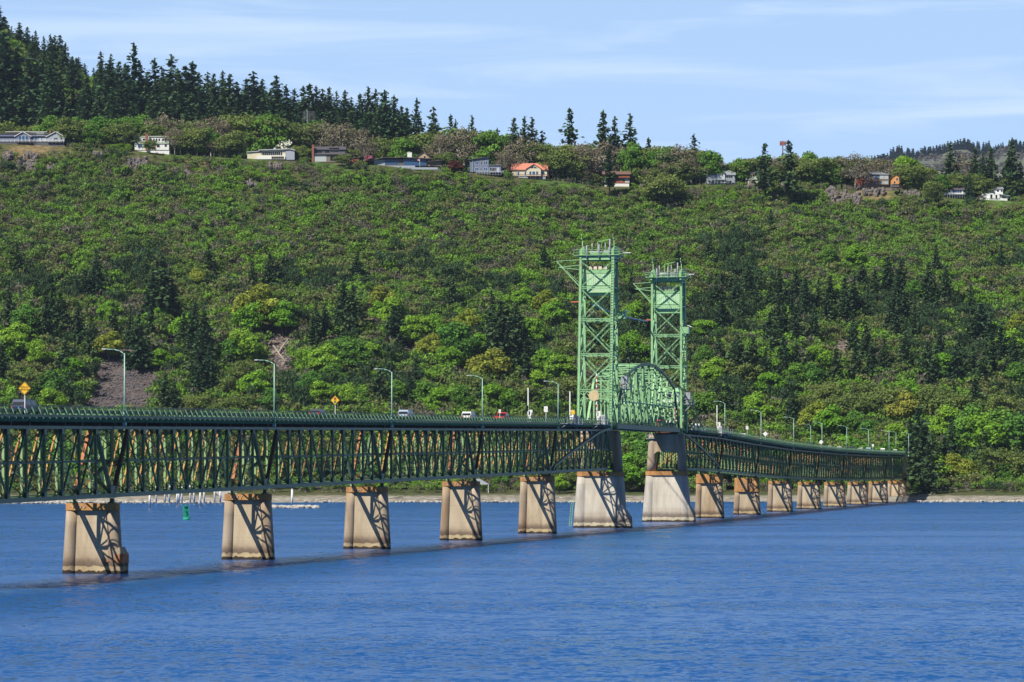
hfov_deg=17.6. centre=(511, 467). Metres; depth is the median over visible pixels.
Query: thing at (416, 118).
fir tree
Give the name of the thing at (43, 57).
fir tree
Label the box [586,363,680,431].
lift span
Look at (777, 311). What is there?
fir tree
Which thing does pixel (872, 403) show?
oak tree
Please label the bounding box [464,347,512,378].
maple tree
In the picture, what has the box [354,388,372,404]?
broadleaf tree
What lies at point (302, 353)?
maple tree
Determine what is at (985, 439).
pine tree
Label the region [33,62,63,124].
fir tree
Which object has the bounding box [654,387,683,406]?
operator cabin
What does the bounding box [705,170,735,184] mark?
grey roofed house
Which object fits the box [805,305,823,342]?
fir tree
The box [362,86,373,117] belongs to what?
fir tree
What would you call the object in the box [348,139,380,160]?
budding tree
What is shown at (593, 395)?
barrier gate
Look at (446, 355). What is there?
maple tree
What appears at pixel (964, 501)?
shore rocks
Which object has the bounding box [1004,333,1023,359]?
fir tree
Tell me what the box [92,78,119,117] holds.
fir tree
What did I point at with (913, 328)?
fir tree
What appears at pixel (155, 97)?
fir tree
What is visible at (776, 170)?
oak tree
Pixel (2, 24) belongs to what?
fir tree
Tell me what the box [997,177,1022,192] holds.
oak tree
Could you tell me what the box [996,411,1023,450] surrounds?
cottonwood tree
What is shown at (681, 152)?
budding tree
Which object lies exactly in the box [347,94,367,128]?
fir tree
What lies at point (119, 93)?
fir tree
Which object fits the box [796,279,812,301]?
fir tree
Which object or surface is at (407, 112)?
fir tree
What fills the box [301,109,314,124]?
fir tree
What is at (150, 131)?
oak tree
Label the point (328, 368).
broadleaf tree
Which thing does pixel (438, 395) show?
maple tree
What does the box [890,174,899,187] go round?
orange house
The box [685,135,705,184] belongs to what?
fir tree
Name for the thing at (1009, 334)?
maple tree
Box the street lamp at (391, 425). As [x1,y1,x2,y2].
[374,368,392,426]
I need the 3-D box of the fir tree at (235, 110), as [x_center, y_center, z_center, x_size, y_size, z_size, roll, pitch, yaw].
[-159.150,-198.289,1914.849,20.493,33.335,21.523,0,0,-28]
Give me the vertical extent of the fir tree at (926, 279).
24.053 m
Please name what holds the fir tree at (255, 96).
on the ground
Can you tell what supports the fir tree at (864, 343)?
on the ground
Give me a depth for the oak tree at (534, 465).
1317.98 m
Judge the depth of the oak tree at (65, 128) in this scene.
1741.56 m
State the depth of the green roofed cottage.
1779.52 m
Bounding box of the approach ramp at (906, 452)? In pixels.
[888,450,907,480]
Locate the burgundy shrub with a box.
[447,160,464,172]
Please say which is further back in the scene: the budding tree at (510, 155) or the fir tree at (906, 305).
the budding tree at (510, 155)
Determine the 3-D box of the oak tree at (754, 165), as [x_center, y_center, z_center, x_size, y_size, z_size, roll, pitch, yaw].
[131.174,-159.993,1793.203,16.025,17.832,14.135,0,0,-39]
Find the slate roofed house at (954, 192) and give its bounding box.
[943,186,964,198]
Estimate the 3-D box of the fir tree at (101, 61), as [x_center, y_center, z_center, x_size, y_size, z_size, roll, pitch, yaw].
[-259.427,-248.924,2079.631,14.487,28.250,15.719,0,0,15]
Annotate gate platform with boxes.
[559,417,582,429]
[593,418,610,429]
[687,425,704,434]
[717,428,731,437]
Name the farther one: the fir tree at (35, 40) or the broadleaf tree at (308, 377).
the fir tree at (35, 40)
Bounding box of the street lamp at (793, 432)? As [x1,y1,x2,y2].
[790,417,793,448]
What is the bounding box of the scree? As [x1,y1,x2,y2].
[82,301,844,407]
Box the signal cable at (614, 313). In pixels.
[589,302,647,321]
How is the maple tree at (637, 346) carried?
on the ground
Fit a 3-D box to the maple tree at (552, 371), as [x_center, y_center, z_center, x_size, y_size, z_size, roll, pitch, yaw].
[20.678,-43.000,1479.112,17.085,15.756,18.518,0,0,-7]
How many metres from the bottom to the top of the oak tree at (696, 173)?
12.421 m
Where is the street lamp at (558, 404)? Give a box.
[545,381,558,428]
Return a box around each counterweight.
[584,260,610,295]
[655,282,679,313]
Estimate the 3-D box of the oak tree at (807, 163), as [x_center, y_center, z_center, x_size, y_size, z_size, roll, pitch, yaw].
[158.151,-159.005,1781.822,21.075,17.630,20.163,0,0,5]
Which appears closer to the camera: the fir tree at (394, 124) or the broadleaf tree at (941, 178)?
the broadleaf tree at (941, 178)
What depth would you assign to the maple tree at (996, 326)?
1552.12 m
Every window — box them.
[262,151,279,154]
[271,156,283,158]
[385,160,397,163]
[404,159,425,165]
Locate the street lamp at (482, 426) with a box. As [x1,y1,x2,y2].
[466,375,483,427]
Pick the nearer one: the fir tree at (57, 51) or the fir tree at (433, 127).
the fir tree at (433, 127)
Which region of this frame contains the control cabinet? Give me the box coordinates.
[601,415,605,423]
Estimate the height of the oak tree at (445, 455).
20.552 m
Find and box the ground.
[0,62,1023,502]
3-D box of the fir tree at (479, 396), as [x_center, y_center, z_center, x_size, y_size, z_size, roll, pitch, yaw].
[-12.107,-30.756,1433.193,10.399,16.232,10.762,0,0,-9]
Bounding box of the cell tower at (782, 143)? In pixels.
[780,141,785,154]
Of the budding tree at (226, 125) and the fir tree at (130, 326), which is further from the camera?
the budding tree at (226, 125)
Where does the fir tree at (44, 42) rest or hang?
on the ground
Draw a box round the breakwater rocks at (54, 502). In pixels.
[3,500,67,503]
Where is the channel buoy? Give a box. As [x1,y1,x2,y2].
[183,505,189,519]
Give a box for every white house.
[134,133,170,153]
[981,187,1009,200]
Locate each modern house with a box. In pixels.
[247,148,295,160]
[370,151,441,170]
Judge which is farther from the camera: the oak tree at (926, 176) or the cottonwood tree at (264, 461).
the oak tree at (926, 176)
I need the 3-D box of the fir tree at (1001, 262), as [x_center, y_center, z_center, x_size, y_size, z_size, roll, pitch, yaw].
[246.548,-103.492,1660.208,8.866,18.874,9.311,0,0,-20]
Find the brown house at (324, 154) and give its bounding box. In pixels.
[312,145,359,164]
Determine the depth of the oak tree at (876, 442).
1361.12 m
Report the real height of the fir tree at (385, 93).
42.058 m
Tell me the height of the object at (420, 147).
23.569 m
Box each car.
[12,399,40,413]
[310,409,327,418]
[398,409,413,419]
[461,411,476,420]
[494,412,510,421]
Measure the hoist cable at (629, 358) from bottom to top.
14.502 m
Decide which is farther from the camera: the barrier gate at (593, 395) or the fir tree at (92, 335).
the fir tree at (92, 335)
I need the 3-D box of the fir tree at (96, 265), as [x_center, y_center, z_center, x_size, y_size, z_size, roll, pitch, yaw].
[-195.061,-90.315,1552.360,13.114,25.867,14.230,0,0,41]
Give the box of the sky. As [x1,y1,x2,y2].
[0,0,1023,163]
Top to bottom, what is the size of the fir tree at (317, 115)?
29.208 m
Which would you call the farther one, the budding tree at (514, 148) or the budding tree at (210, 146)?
the budding tree at (514, 148)
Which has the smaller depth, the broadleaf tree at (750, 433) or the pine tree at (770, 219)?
the broadleaf tree at (750, 433)
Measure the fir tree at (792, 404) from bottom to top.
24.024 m
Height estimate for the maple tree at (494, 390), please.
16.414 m
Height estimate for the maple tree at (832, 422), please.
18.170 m
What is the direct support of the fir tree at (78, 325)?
on the ground
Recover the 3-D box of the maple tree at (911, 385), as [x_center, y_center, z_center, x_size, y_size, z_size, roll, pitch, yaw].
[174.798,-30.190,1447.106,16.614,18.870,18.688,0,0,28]
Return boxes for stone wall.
[846,185,908,189]
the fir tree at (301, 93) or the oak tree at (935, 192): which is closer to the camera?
the oak tree at (935, 192)
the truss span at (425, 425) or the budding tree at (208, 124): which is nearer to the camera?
the truss span at (425, 425)
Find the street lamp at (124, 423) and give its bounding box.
[102,348,126,425]
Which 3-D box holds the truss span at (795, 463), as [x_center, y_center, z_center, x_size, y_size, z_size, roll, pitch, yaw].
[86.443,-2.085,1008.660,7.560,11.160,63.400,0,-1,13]
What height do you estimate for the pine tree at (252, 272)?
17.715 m
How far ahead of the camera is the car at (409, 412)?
545.81 m
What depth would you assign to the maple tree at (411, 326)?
1512.55 m
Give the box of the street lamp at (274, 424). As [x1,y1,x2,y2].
[255,359,275,426]
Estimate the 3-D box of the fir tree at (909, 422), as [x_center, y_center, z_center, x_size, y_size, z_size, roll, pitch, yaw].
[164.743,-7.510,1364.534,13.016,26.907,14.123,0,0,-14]
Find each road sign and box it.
[18,382,30,412]
[331,396,338,417]
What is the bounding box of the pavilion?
[476,479,488,492]
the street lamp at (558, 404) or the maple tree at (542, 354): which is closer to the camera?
the street lamp at (558, 404)
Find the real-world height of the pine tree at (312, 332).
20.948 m
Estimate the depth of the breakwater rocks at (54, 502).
1185.02 m
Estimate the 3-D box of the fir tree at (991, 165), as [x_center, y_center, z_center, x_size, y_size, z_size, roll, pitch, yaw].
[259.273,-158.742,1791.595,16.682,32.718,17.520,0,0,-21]
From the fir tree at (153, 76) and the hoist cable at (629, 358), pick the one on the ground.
the fir tree at (153, 76)
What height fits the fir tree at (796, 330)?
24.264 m
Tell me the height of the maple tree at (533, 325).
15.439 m
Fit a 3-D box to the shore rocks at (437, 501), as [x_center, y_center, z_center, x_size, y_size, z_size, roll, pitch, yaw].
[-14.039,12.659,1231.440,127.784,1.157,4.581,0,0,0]
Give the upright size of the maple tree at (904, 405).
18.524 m
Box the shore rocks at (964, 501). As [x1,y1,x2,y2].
[908,500,1023,501]
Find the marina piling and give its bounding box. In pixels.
[291,489,292,505]
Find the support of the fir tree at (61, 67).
on the ground
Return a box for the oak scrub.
[0,27,1023,492]
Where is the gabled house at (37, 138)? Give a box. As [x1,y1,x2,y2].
[0,129,66,146]
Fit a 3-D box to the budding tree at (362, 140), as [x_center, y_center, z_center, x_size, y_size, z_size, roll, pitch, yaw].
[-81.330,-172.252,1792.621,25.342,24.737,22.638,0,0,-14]
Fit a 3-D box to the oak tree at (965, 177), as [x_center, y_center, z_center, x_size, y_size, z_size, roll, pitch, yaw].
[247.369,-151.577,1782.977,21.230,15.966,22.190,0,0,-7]
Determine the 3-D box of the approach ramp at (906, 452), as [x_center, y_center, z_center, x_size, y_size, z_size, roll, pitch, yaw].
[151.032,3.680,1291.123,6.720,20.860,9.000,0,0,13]
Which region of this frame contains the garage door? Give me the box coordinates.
[315,155,325,160]
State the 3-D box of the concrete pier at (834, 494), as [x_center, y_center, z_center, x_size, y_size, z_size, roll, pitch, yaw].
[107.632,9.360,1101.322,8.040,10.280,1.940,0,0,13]
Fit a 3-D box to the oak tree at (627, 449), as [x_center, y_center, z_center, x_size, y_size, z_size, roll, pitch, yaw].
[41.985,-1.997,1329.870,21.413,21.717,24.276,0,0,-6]
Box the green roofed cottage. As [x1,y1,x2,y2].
[745,171,767,182]
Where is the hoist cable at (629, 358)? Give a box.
[629,341,629,376]
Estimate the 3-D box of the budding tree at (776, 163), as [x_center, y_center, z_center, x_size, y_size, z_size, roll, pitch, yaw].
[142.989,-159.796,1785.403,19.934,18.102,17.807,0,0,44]
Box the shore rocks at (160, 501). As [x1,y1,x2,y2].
[66,500,224,502]
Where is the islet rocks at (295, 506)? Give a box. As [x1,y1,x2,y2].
[272,504,319,507]
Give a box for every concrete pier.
[62,498,128,573]
[221,489,274,559]
[343,483,390,548]
[440,478,482,539]
[518,474,556,533]
[695,472,723,517]
[733,476,760,514]
[767,479,792,511]
[796,480,820,508]
[823,480,845,506]
[846,480,867,504]
[868,480,888,502]
[888,479,905,495]
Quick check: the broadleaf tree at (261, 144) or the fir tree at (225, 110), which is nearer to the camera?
the broadleaf tree at (261, 144)
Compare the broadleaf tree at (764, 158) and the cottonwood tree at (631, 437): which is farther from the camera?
the broadleaf tree at (764, 158)
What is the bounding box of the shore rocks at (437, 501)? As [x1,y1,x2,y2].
[303,500,643,502]
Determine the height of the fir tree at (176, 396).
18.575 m
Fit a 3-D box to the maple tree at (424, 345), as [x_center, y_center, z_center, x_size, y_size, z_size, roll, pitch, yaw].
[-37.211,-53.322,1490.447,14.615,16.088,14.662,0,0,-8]
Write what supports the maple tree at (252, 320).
on the ground
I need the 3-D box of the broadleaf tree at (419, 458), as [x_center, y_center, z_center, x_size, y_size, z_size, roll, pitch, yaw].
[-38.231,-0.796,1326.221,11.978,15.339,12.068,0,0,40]
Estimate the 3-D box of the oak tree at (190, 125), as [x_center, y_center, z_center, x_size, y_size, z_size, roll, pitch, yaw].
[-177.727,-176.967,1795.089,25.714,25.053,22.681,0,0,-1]
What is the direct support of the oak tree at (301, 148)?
on the ground
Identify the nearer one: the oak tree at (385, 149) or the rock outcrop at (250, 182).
the rock outcrop at (250, 182)
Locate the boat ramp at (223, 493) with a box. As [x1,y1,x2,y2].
[215,491,236,497]
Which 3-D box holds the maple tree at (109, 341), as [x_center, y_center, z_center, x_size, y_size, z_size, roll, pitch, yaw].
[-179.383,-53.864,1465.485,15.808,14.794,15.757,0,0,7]
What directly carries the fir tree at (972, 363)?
on the ground
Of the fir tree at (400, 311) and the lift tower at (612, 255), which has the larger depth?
the fir tree at (400, 311)
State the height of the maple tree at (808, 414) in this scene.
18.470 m
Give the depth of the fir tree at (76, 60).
2028.22 m
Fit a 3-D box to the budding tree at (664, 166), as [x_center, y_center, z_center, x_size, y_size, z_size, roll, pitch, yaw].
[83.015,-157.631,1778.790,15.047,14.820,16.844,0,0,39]
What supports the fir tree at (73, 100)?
on the ground
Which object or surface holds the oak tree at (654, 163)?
on the ground
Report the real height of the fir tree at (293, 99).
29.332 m
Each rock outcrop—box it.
[2,150,12,160]
[16,161,37,171]
[17,150,39,166]
[92,150,107,158]
[127,156,148,169]
[183,169,191,176]
[243,178,257,187]
[268,161,282,169]
[745,180,761,189]
[825,185,836,196]
[830,189,861,204]
[862,187,885,196]
[903,189,923,196]
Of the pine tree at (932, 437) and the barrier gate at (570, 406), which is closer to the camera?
the barrier gate at (570, 406)
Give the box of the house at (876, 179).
[852,171,891,190]
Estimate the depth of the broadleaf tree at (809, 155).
1795.14 m
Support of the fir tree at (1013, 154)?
on the ground
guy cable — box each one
[537,262,556,475]
[551,273,557,436]
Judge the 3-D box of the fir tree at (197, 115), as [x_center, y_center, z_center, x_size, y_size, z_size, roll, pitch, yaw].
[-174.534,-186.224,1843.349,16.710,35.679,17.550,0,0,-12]
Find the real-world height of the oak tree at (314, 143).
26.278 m
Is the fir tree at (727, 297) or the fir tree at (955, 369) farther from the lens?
the fir tree at (727, 297)
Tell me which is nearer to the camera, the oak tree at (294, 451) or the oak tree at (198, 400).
the oak tree at (294, 451)
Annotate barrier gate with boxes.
[527,388,532,421]
[569,391,573,422]
[588,373,600,419]
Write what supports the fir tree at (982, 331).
on the ground
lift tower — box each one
[556,234,631,429]
[633,258,702,433]
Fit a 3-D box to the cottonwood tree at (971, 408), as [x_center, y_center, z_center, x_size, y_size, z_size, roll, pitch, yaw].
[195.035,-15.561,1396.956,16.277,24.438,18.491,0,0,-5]
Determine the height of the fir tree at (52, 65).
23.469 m
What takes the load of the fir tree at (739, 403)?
on the ground
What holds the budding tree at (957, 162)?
on the ground
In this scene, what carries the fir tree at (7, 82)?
on the ground
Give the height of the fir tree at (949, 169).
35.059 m
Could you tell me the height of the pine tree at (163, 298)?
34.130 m
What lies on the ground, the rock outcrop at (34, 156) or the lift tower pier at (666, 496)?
the rock outcrop at (34, 156)
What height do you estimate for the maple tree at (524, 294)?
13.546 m
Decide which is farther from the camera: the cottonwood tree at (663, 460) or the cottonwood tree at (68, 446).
the cottonwood tree at (663, 460)
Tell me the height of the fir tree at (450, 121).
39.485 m
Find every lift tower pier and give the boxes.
[569,431,632,527]
[642,434,695,521]
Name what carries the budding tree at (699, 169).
on the ground
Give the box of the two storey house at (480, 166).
[467,156,501,175]
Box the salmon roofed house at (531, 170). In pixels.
[511,163,548,178]
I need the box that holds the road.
[14,485,633,488]
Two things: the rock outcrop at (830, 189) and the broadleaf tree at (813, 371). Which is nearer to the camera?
the broadleaf tree at (813, 371)
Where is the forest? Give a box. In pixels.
[868,138,1023,184]
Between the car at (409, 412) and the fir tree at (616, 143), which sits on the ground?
the fir tree at (616, 143)
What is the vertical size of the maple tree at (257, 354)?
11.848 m
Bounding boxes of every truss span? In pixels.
[0,404,118,503]
[69,407,270,497]
[227,410,387,488]
[349,413,479,482]
[444,415,554,477]
[522,417,616,472]
[655,424,722,470]
[701,428,759,475]
[737,436,791,478]
[772,441,819,478]
[800,444,844,479]
[825,447,867,479]
[851,448,887,479]
[874,450,905,479]
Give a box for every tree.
[0,6,9,33]
[0,29,23,119]
[0,92,27,126]
[0,104,6,122]
[0,120,28,132]
[0,283,16,328]
[0,321,31,359]
[0,340,15,386]
[0,392,18,407]
[0,444,28,473]
[2,46,32,96]
[3,17,12,29]
[4,368,50,393]
[6,127,26,131]
[8,244,27,271]
[9,302,41,333]
[9,436,41,466]
[12,22,29,49]
[12,56,58,123]
[17,83,36,128]
[23,47,36,73]
[24,27,30,46]
[25,339,53,370]
[26,35,36,61]
[28,123,46,131]
[29,370,64,398]
[31,92,57,125]
[32,45,44,77]
[32,59,48,94]
[32,115,61,132]
[33,30,40,53]
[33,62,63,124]
[37,295,56,338]
[37,433,59,467]
[39,386,68,408]
[40,37,46,55]
[40,46,46,64]
[42,51,54,71]
[42,52,58,82]
[45,34,57,67]
[45,284,56,316]
[47,440,75,470]
[48,35,66,69]
[49,291,72,330]
[50,339,85,378]
[51,116,87,146]
[53,356,86,381]
[54,70,75,115]
[54,120,89,141]
[56,51,67,73]
[57,35,69,67]
[61,102,74,118]
[63,59,85,96]
[64,42,70,65]
[64,58,71,81]
[64,447,93,476]
[67,300,88,347]
[68,89,78,115]
[68,134,83,143]
[70,76,95,119]
[72,97,87,120]
[74,57,83,88]
[77,57,83,73]
[77,135,92,143]
[77,269,91,294]
[80,122,105,142]
[81,64,89,77]
[83,313,101,360]
[85,115,107,148]
[87,266,101,301]
[88,90,105,120]
[88,248,108,289]
[90,63,104,96]
[91,60,124,101]
[91,330,125,360]
[92,52,106,83]
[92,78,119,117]
[92,436,118,463]
[96,86,124,148]
[96,300,120,317]
[98,121,136,148]
[101,138,113,148]
[104,54,116,72]
[105,116,140,147]
[106,133,118,143]
[106,300,122,337]
[107,61,127,91]
[108,445,132,466]
[114,77,129,118]
[116,130,142,144]
[119,80,148,116]
[121,313,154,369]
[122,42,149,110]
[122,304,135,346]
[123,436,155,471]
[126,102,138,150]
[133,114,158,150]
[135,85,152,114]
[138,66,146,94]
[138,122,171,143]
[140,58,164,103]
[140,139,158,153]
[140,265,158,314]
[142,79,165,117]
[142,112,187,146]
[143,304,158,333]
[144,255,179,310]
[144,259,166,299]
[146,103,159,122]
[148,436,170,463]
[149,54,189,107]
[150,347,173,366]
[153,305,171,315]
[153,372,177,407]
[154,433,203,470]
[158,68,165,89]
[158,73,194,123]
[158,93,178,123]
[158,119,186,150]
[160,77,173,119]
[162,126,186,153]
[165,120,202,155]
[165,279,180,321]
[167,313,190,335]
[167,379,184,416]
[168,66,205,117]
[170,134,193,154]
[171,312,188,348]
[173,129,196,154]
[175,446,216,468]
[176,394,209,411]
[177,127,211,155]
[180,92,200,124]
[182,61,210,115]
[182,112,190,152]
[182,300,201,360]
[182,328,214,374]
[184,348,210,396]
[188,267,206,284]
[188,443,231,479]
[190,305,219,364]
[191,114,228,156]
[192,103,204,121]
[193,84,212,122]
[194,139,210,155]
[196,72,208,107]
[198,402,225,411]
[199,344,219,392]
[201,72,219,104]
[201,244,216,269]
[202,127,221,156]
[203,95,216,123]
[205,73,222,113]
[205,112,255,157]
[205,140,219,152]
[208,117,235,156]
[211,136,242,157]
[211,140,230,156]
[211,376,239,395]
[212,109,222,152]
[215,74,247,116]
[216,70,227,101]
[216,337,245,362]
[218,131,248,157]
[220,104,227,119]
[221,394,253,409]
[224,442,250,466]
[226,359,256,378]
[227,115,281,150]
[227,327,265,359]
[228,82,248,114]
[228,282,279,331]
[230,97,243,119]
[230,143,247,155]
[231,302,265,329]
[236,369,272,394]
[239,347,267,364]
[240,71,268,113]
[240,78,249,113]
[243,113,290,154]
[244,100,255,117]
[245,261,257,284]
[254,98,270,116]
[255,388,281,409]
[258,117,297,144]
[259,79,267,112]
[259,443,275,470]
[260,253,279,286]
[264,75,284,113]
[264,90,277,114]
[265,95,279,118]
[267,299,297,336]
[270,447,294,480]
[275,140,291,148]
[277,84,296,123]
[280,122,318,148]
[283,440,298,467]
[289,88,300,111]
[290,86,306,125]
[290,106,300,124]
[291,83,328,123]
[291,122,321,153]
[291,145,311,158]
[292,440,329,475]
[294,347,317,370]
[294,370,325,389]
[295,149,311,158]
[296,120,334,161]
[297,119,348,149]
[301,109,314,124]
[301,116,311,161]
[302,317,322,348]
[302,443,351,472]
[304,343,343,372]
[305,300,325,342]
[306,380,335,403]
[310,85,325,120]
[313,125,358,153]
[314,107,322,122]
[314,437,351,468]
[315,120,368,152]
[318,88,340,127]
[318,304,337,340]
[319,361,349,382]
[323,111,332,126]
[325,87,337,124]
[325,336,357,363]
[331,280,357,322]
[332,91,341,114]
[332,154,351,164]
[333,128,371,151]
[335,90,353,127]
[336,383,364,404]
[338,295,359,337]
[338,338,373,365]
[339,285,366,320]
[343,128,384,158]
[344,109,360,130]
[346,148,362,159]
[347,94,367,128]
[348,97,356,114]
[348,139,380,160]
[348,253,365,281]
[349,435,387,474]
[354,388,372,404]
[359,112,373,164]
[359,341,388,360]
[360,88,380,127]
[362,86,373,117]
[363,155,373,163]
[365,108,386,164]
[367,300,386,320]
[368,89,393,132]
[368,136,394,158]
[368,284,396,306]
[368,365,392,403]
[372,101,394,164]
[374,393,395,402]
[376,295,410,320]
[381,305,407,346]
[382,96,407,148]
[383,433,387,448]
[384,379,406,402]
[386,435,419,471]
[387,137,417,156]
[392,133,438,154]
[392,300,406,342]
[398,106,403,117]
[399,114,412,137]
[399,315,434,341]
[402,108,414,130]
[403,370,415,412]
[407,357,424,387]
[408,98,425,152]
[408,379,438,401]
[411,450,430,472]
[414,332,444,355]
[415,133,437,159]
[416,127,477,160]
[420,386,451,409]
[421,133,457,156]
[424,106,441,134]
[425,442,468,471]
[426,313,447,333]
[431,321,481,357]
[431,346,466,367]
[433,152,456,165]
[438,287,449,314]
[440,278,462,310]
[442,125,482,169]
[443,155,464,165]
[446,113,462,164]
[447,383,474,409]
[451,308,480,331]
[452,130,481,164]
[452,372,492,388]
[457,446,483,471]
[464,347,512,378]
[465,115,476,172]
[466,129,511,164]
[471,332,487,354]
[472,379,484,410]
[478,382,515,408]
[479,301,522,369]
[480,289,499,351]
[483,441,516,470]
[490,304,523,368]
[491,152,518,169]
[492,147,521,169]
[492,470,509,485]
[495,128,503,175]
[498,388,523,410]
[501,118,528,176]
[501,133,519,153]
[502,136,543,162]
[509,445,533,470]
[510,287,532,305]
[510,301,529,338]
[512,385,552,409]
[513,339,540,379]
[515,139,554,162]
[516,321,531,351]
[519,116,531,143]
[524,117,539,150]
[524,369,553,389]
[525,317,546,339]
[526,437,548,456]
[529,452,565,476]
[530,289,556,310]
[530,347,568,371]
[532,388,561,411]
[535,152,573,179]
[537,244,549,268]
[538,131,555,179]
[538,300,570,322]
[540,354,577,378]
[544,376,586,402]
[546,143,582,181]
[548,437,576,467]
[551,472,576,489]
[554,474,569,493]
[556,170,573,178]
[557,159,586,178]
[558,107,584,179]
[561,154,590,183]
[563,451,594,484]
[566,141,601,184]
[573,143,599,182]
[574,139,627,185]
[575,173,589,184]
[582,169,594,184]
[586,174,602,184]
[589,109,618,185]
[589,450,604,467]
[591,442,633,470]
[597,149,619,195]
[606,115,629,186]
[606,452,642,491]
[607,431,657,462]
[616,141,651,176]
[618,330,650,357]
[618,339,636,363]
[620,113,637,186]
[623,271,637,299]
[624,300,650,323]
[628,166,646,185]
[629,440,656,489]
[629,455,663,485]
[631,357,647,389]
[634,305,657,338]
[635,173,689,204]
[638,168,655,180]
[639,147,668,163]
[642,145,660,155]
[643,170,658,182]
[644,137,650,148]
[645,146,681,171]
[647,160,667,172]
[647,439,670,470]
[655,143,700,182]
[658,162,670,174]
[659,165,686,179]
[661,161,692,178]
[671,441,713,476]
[672,244,686,267]
[679,171,693,181]
[681,147,706,184]
[682,392,712,417]
[683,164,705,184]
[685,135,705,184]
[685,156,709,184]
[686,162,710,182]
[690,319,721,339]
[691,344,713,363]
[692,390,721,414]
[693,150,727,180]
[698,356,725,381]
[701,235,715,265]
[702,359,734,376]
[705,445,740,478]
[709,279,722,307]
[709,379,721,409]
[710,330,725,358]
[711,294,733,332]
[718,383,737,413]
[722,338,746,364]
[723,158,757,183]
[724,282,744,306]
[724,340,753,387]
[726,279,741,309]
[728,157,751,180]
[728,333,748,361]
[729,363,770,384]
[730,405,758,427]
[734,393,746,421]
[735,287,750,317]
[737,430,775,477]
[739,265,760,297]
[741,391,775,418]
[745,157,761,171]
[745,335,762,365]
[751,143,777,204]
[751,284,764,319]
[752,372,788,397]
[756,153,771,159]
[760,156,785,182]
[760,312,780,345]
[760,348,775,373]
[762,166,783,180]
[764,322,780,356]
[764,356,788,371]
[765,279,774,306]
[766,266,788,306]
[766,430,792,451]
[767,209,773,227]
[769,451,797,474]
[771,294,788,325]
[772,153,799,165]
[773,345,793,357]
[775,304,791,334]
[775,335,794,360]
[775,350,793,375]
[776,140,804,204]
[779,383,799,426]
[780,361,815,385]
[784,288,798,315]
[786,301,808,341]
[786,394,828,412]
[787,267,802,297]
[791,157,821,178]
[791,341,804,372]
[795,361,824,384]
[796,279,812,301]
[796,399,832,431]
[797,278,813,315]
[799,151,817,180]
[800,291,818,317]
[801,169,818,182]
[801,439,822,445]
[803,350,813,362]
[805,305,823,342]
[805,343,832,369]
[806,157,834,187]
[806,381,846,401]
[810,158,832,186]
[810,404,848,434]
[811,441,852,487]
[813,278,825,308]
[816,244,838,263]
[817,287,837,328]
[822,275,838,310]
[822,438,854,445]
[823,156,849,184]
[823,165,845,185]
[825,394,870,416]
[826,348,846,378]
[831,282,845,299]
[834,276,858,315]
[835,151,874,190]
[835,160,854,188]
[836,289,856,326]
[836,433,860,459]
[838,166,856,184]
[840,409,866,435]
[841,243,866,262]
[843,313,860,355]
[843,439,878,475]
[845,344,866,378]
[845,381,886,399]
[849,278,867,315]
[851,155,888,173]
[852,323,877,361]
[853,261,873,291]
[856,418,882,439]
[858,385,910,409]
[861,158,893,175]
[861,436,897,447]
[862,344,877,383]
[863,395,891,413]
[865,347,881,383]
[866,266,883,301]
[873,420,894,433]
[873,441,907,476]
[876,256,896,291]
[877,338,893,372]
[879,157,897,184]
[882,286,906,328]
[883,421,914,445]
[884,390,923,420]
[886,306,908,337]
[888,267,904,303]
[890,155,927,191]
[890,163,925,189]
[893,261,907,289]
[894,330,917,370]
[895,378,928,401]
[898,165,928,190]
[898,419,913,464]
[899,289,912,316]
[899,404,942,471]
[901,419,943,492]
[904,279,922,297]
[905,174,925,188]
[906,300,922,337]
[913,386,964,414]
[914,385,935,405]
[915,444,938,493]
[916,339,942,385]
[917,262,941,302]
[919,179,948,202]
[921,282,938,314]
[925,174,945,189]
[927,167,938,175]
[927,174,951,189]
[928,403,962,432]
[929,244,942,277]
[929,430,944,461]
[931,452,953,475]
[932,321,947,360]
[932,394,990,418]
[933,352,951,375]
[935,266,956,306]
[938,435,951,455]
[940,141,962,175]
[941,352,966,387]
[941,452,978,486]
[943,415,980,451]
[944,151,980,198]
[944,348,966,378]
[945,418,962,455]
[949,178,966,187]
[950,378,959,394]
[951,172,986,193]
[952,332,965,357]
[954,402,982,419]
[956,412,1007,449]
[962,174,976,200]
[963,178,980,193]
[964,147,983,196]
[964,283,976,317]
[964,343,980,384]
[967,374,986,400]
[968,302,995,342]
[969,306,990,339]
[971,459,984,472]
[972,153,991,196]
[972,178,998,194]
[972,406,1016,436]
[974,431,994,468]
[975,447,1023,473]
[976,145,1001,196]
[976,348,993,387]
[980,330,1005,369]
[982,394,1023,416]
[988,321,1002,333]
[990,322,1009,361]
[990,328,1023,350]
[995,244,1007,267]
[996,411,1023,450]
[996,450,1023,475]
[996,463,1019,479]
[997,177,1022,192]
[999,138,1023,200]
[999,150,1019,200]
[999,361,1023,383]
[1001,339,1023,369]
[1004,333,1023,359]
[1004,380,1016,399]
[1005,312,1023,330]
[1016,384,1023,405]
[1017,161,1023,179]
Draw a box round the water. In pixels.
[0,501,1023,681]
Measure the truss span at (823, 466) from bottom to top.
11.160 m
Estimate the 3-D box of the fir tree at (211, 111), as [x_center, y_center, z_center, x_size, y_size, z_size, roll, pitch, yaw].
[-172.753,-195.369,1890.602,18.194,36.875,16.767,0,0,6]
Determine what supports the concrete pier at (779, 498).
in the water
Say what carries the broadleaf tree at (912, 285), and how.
on the ground
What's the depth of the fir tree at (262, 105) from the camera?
1889.39 m
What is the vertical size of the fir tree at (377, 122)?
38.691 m
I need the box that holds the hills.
[917,148,1023,177]

